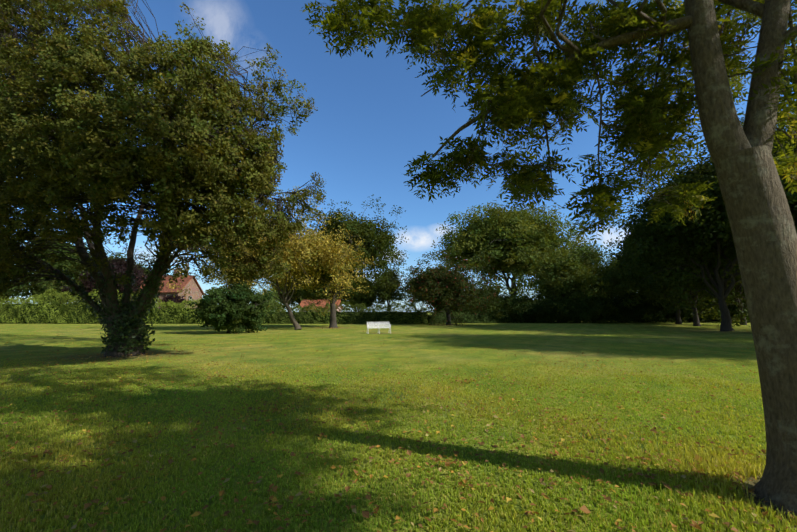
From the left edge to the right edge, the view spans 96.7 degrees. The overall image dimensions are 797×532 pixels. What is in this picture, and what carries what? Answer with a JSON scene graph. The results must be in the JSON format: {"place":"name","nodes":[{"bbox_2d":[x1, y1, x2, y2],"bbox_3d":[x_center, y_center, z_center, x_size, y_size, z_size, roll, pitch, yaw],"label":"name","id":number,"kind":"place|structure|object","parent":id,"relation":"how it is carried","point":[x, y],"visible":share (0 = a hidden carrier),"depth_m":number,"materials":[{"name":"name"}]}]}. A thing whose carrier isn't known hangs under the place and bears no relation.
{"place":"outdoors","nodes":[
{"label":"outdoors","id":0,"kind":"place"},
{"bbox_2d":[0,313,796,531],"bbox_3d":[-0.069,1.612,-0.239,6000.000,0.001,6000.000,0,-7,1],"label":"ground","id":1,"kind":"structure","parent":0,"point":[482,335],"depth_m":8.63,"materials":[{"name":"green plant"}]},
{"bbox_2d":[7,239,93,303],"bbox_3d":[-61.467,0.946,63.048,19.998,17.762,18.210,0,-7,1],"label":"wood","id":2,"kind":"object","parent":1,"relation":"on","point":[75,269],"visible":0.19,"depth_m":60.42,"materials":[{"name":"green plant"}]},
{"bbox_2d":[4,223,104,303],"bbox_3d":[-60.585,0.410,60.979,19.442,19.167,16.357,0,-7,1],"label":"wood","id":3,"kind":"object","parent":1,"relation":"on","point":[43,285],"visible":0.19,"depth_m":58.94,"materials":[{"name":"green plant"}]},
{"bbox_2d":[31,234,118,301],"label":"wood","id":4,"kind":"object","parent":1,"relation":"on","point":[106,239],"visible":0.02,"depth_m":79.03,"materials":[{"name":"green plant"}]},
{"bbox_2d":[0,288,158,323],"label":"tall hedge","id":5,"kind":"object","parent":1,"relation":"on","point":[43,313],"visible":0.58,"depth_m":50.18,"materials":[{"name":"green plant"}]},
{"bbox_2d":[60,243,151,303],"bbox_3d":[-50.514,2.665,63.078,11.801,14.424,12.452,0,-7,1],"label":"copper beech tree","id":6,"kind":"object","parent":1,"relation":"on","point":[117,267],"visible":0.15,"depth_m":61.96,"materials":[{"name":"purple plant"}]},
{"bbox_2d":[74,233,143,303],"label":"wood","id":7,"kind":"object","parent":1,"relation":"on","point":[116,254],"depth_m":77.16,"materials":[{"name":"green plant"}]},
{"bbox_2d":[94,251,173,300],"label":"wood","id":8,"kind":"object","parent":1,"relation":"on","point":[146,270],"visible":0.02,"depth_m":77.40,"materials":[{"name":"green plant"}]},
{"bbox_2d":[0,0,325,356],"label":"ivy clad tree","id":9,"kind":"object","parent":1,"relation":"on","point":[66,148],"visible":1,"depth_m":10.05,"materials":[{"name":"green plant"}]},
{"bbox_2d":[136,268,204,307],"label":"brick house","id":10,"kind":"structure","parent":1,"relation":"on","point":[194,287],"depth_m":65.08,"materials":[{"name":"brick"}]},
{"bbox_2d":[141,214,208,273],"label":"pine tree","id":11,"kind":"object","parent":1,"relation":"on","point":[182,249],"visible":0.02,"depth_m":84.90,"materials":[{"name":"green plant"}]},
{"bbox_2d":[159,293,191,307],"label":"purple shrub","id":12,"kind":"object","parent":1,"relation":"on","point":[173,299],"visible":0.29,"depth_m":57.90,"materials":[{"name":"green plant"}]},
{"bbox_2d":[149,297,204,323],"bbox_3d":[-30.650,6.251,50.488,8.658,3.856,2.350,0,-7,1],"label":"hedge","id":13,"kind":"object","parent":1,"relation":"on","point":[169,315],"visible":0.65,"depth_m":49.82,"materials":[{"name":"green plant"}]},
{"bbox_2d":[185,282,277,333],"bbox_3d":[-12.588,3.239,27.692,6.427,4.095,5.242,0,-7,1],"label":"lawn shrub","id":14,"kind":"object","parent":1,"relation":"on","point":[219,309],"visible":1,"depth_m":26.55,"materials":[{"name":"green plant"}]},
{"bbox_2d":[214,271,258,304],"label":"conifer tree","id":15,"kind":"object","parent":1,"relation":"on","point":[237,283],"visible":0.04,"depth_m":79.32,"materials":[{"name":"green plant"}]},
{"bbox_2d":[161,185,377,329],"bbox_3d":[-13.377,-0.848,34.903,22.251,14.058,15.365,0,-7,1],"label":"yellow green tree","id":16,"kind":"object","parent":1,"relation":"on","point":[300,254],"visible":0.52,"depth_m":32.41,"materials":[{"name":"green plant"}]},
{"bbox_2d":[255,285,284,311],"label":"willow tree","id":17,"kind":"object","parent":1,"relation":"on","point":[274,303],"visible":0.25,"depth_m":63.44,"materials":[{"name":"green plant"}]},
{"bbox_2d":[271,277,302,310],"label":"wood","id":18,"kind":"object","parent":1,"relation":"on","point":[294,300],"visible":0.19,"depth_m":80.78,"materials":[{"name":"green plant"}]},
{"bbox_2d":[295,285,312,307],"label":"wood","id":19,"kind":"object","parent":1,"relation":"on","point":[296,301],"visible":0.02,"depth_m":89.42,"materials":[{"name":"green plant"}]},
{"bbox_2d":[297,300,342,311],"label":"house","id":20,"kind":"structure","parent":1,"relation":"on","point":[305,303],"depth_m":65.00,"materials":[{"name":"brick"}]},
{"bbox_2d":[299,270,355,309],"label":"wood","id":21,"kind":"object","parent":1,"relation":"on","point":[310,294],"visible":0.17,"depth_m":77.40,"materials":[{"name":"green plant"}]},
{"bbox_2d":[241,300,427,323],"bbox_3d":[-11.145,6.543,50.398,30.673,3.296,2.053,0,-7,0],"label":"hedge","id":22,"kind":"object","parent":1,"relation":"on","point":[363,317],"visible":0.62,"depth_m":49.81,"materials":[{"name":"green plant"}]},
{"bbox_2d":[283,194,409,327],"bbox_3d":[-5.819,-1.147,37.614,13.916,15.232,10.817,0,-7,1],"label":"oak tree","id":23,"kind":"object","parent":1,"relation":"on","point":[382,242],"visible":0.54,"depth_m":36.79,"materials":[{"name":"green plant"}]},
{"bbox_2d":[339,269,373,311],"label":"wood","id":24,"kind":"object","parent":1,"relation":"on","point":[342,300],"visible":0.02,"depth_m":83.76,"materials":[{"name":"green plant"}]},
{"bbox_2d":[343,271,382,311],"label":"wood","id":25,"kind":"object","parent":1,"relation":"on","point":[368,301],"visible":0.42,"depth_m":78.15,"materials":[{"name":"green plant"}]},
{"bbox_2d":[367,322,390,333],"bbox_3d":[-1.524,4.778,27.496,1.800,0.863,0.713,2,-8,-13],"label":"bench","id":26,"kind":"object","parent":1,"relation":"on","point":[370,324],"visible":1,"depth_m":27.63,"materials":[{"name":"white paint"}]},
{"bbox_2d":[373,258,414,311],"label":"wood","id":27,"kind":"object","parent":1,"relation":"on","point":[393,277],"visible":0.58,"depth_m":77.11,"materials":[{"name":"green plant"}]},
{"bbox_2d":[0,323,794,531],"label":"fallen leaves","id":28,"kind":"object","parent":1,"relation":"on","point":[583,508],"visible":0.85,"depth_m":4.02,"materials":[{"name":"plant"}]},
{"bbox_2d":[394,247,504,325],"bbox_3d":[6.064,2.627,44.096,13.252,9.704,12.715,0,-7,1],"label":"hawthorn tree","id":29,"kind":"object","parent":1,"relation":"on","point":[442,286],"visible":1,"depth_m":43.83,"materials":[{"name":"green plant"}]},
{"bbox_2d":[425,295,477,314],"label":"tree","id":30,"kind":"object","parent":1,"relation":"on","point":[436,308],"visible":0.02,"depth_m":58.98,"materials":[{"name":"green plant"}]},
{"bbox_2d":[427,308,509,323],"bbox_3d":[10.382,7.262,52.307,13.287,2.384,1.962,2,-8,-17],"label":"hedge","id":31,"kind":"object","parent":1,"relation":"on","point":[490,318],"visible":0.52,"depth_m":51.99,"materials":[{"name":"green plant"}]},
{"bbox_2d":[452,295,515,319],"bbox_3d":[12.421,6.814,55.811,11.062,4.781,8.617,-7,-10,44],"label":"shrub","id":32,"kind":"object","parent":1,"relation":"on","point":[492,308],"visible":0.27,"depth_m":53.61,"materials":[{"name":"green plant"}]},
{"bbox_2d":[473,279,512,321],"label":"tree","id":33,"kind":"object","parent":1,"relation":"on","point":[492,291],"visible":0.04,"depth_m":58.86,"materials":[{"name":"green plant"}]},
{"bbox_2d":[488,291,528,321],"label":"tree","id":34,"kind":"object","parent":1,"relation":"on","point":[506,297],"visible":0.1,"depth_m":56.39,"materials":[{"name":"green plant"}]},
{"bbox_2d":[431,202,596,297],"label":"oak tree","id":35,"kind":"object","parent":1,"relation":"on","point":[502,236],"visible":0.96,"depth_m":71.37,"materials":[{"name":"green plant"}]},
{"bbox_2d":[505,298,566,322],"bbox_3d":[20.027,7.029,54.616,11.069,4.107,7.477,0,-7,1],"label":"shrub","id":36,"kind":"object","parent":1,"relation":"on","point":[520,314],"visible":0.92,"depth_m":52.51,"materials":[{"name":"green plant"}]},
{"bbox_2d":[508,288,570,322],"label":"tree","id":37,"kind":"object","parent":1,"relation":"on","point":[548,300],"visible":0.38,"depth_m":53.56,"materials":[{"name":"green plant"}]},
{"bbox_2d":[300,0,796,518],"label":"ash tree","id":38,"kind":"object","parent":1,"relation":"on","point":[652,120],"visible":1,"depth_m":3.83,"materials":[{"name":"green plant"}]},
{"bbox_2d":[534,263,603,298],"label":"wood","id":39,"kind":"object","parent":1,"relation":"on","point":[586,272],"depth_m":68.10,"materials":[{"name":"green plant"}]},
{"bbox_2d":[510,225,633,322],"bbox_3d":[26.962,1.917,56.319,17.620,15.456,15.616,-4,-9,31],"label":"tree","id":40,"kind":"object","parent":1,"relation":"on","point":[557,276],"visible":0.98,"depth_m":55.60,"materials":[{"name":"green plant"}]},
{"bbox_2d":[567,240,609,271],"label":"birch tree","id":41,"kind":"object","parent":1,"relation":"on","point":[596,261],"visible":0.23,"depth_m":70.37,"materials":[{"name":"green plant"}]},
{"bbox_2d":[581,256,613,297],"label":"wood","id":42,"kind":"object","parent":1,"relation":"on","point":[605,263],"visible":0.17,"depth_m":66.56,"materials":[{"name":"green plant"}]},
{"bbox_2d":[582,240,705,319],"bbox_3d":[43.696,2.521,63.774,19.434,15.670,16.521,0,-7,1],"label":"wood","id":43,"kind":"object","parent":1,"relation":"on","point":[605,282],"visible":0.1,"depth_m":64.36,"materials":[{"name":"green plant"}]},
{"bbox_2d":[615,315,719,320],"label":"hedge","id":44,"kind":"object","parent":1,"relation":"on","point":[709,319],"visible":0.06,"depth_m":63.65,"materials":[{"name":"green plant"}]},
{"bbox_2d":[598,232,740,323],"bbox_3d":[38.210,0.917,50.237,19.339,14.375,14.044,0,-7,1],"label":"tree","id":45,"kind":"object","parent":1,"relation":"on","point":[615,288],"visible":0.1,"depth_m":50.13,"materials":[{"name":"green plant"}]},
{"bbox_2d":[610,196,749,326],"bbox_3d":[34.165,-0.864,42.237,15.426,16.909,17.570,0,-7,1],"label":"tree","id":46,"kind":"object","parent":1,"relation":"on","point":[695,323],"visible":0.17,"depth_m":41.11,"materials":[{"name":"green plant"}]},
{"bbox_2d":[665,294,726,322],"bbox_3d":[46.164,5.722,55.692,9.363,6.947,8.286,7,-10,-44],"label":"shrub","id":47,"kind":"object","parent":1,"relation":"on","point":[684,316],"visible":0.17,"depth_m":53.91,"materials":[{"name":"green plant"}]},
{"bbox_2d":[605,107,796,331],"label":"tree","id":48,"kind":"object","parent":1,"relation":"on","point":[668,244],"visible":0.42,"depth_m":31.41,"materials":[{"name":"green plant"}]},
{"bbox_2d":[667,256,746,326],"bbox_3d":[42.360,-2.649,44.539,18.772,21.052,21.580,0,-7,1],"label":"tree","id":49,"kind":"object","parent":1,"relation":"on","point":[739,289],"depth_m":44.58,"materials":[{"name":"green plant"}]},
{"bbox_2d":[645,47,796,322],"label":"tree","id":50,"kind":"object","parent":1,"relation":"on","point":[733,257],"depth_m":36.44,"materials":[{"name":"green plant"}]},
{"bbox_2d":[702,282,746,321],"bbox_3d":[51.507,2.410,55.488,15.660,13.542,10.505,0,-7,1],"label":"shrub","id":51,"kind":"object","parent":1,"relation":"on","point":[727,301],"visible":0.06,"depth_m":52.90,"materials":[{"name":"green plant"}]},
{"bbox_2d":[712,299,749,322],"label":"tree","id":52,"kind":"object","parent":1,"relation":"on","point":[733,308],"visible":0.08,"depth_m":53.60,"materials":[{"name":"green plant"}]},
{"bbox_2d":[735,45,796,207],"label":"tree","id":53,"kind":"object","parent":1,"relation":"on","point":[791,80],"visible":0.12,"depth_m":18.87,"materials":[{"name":"green plant"}]},
{"bbox_2d":[6,0,796,311],"label":"sky","id":54,"kind":"structure","parent":0,"point":[372,118],"materials":[{"name":"blue"}]}
]}

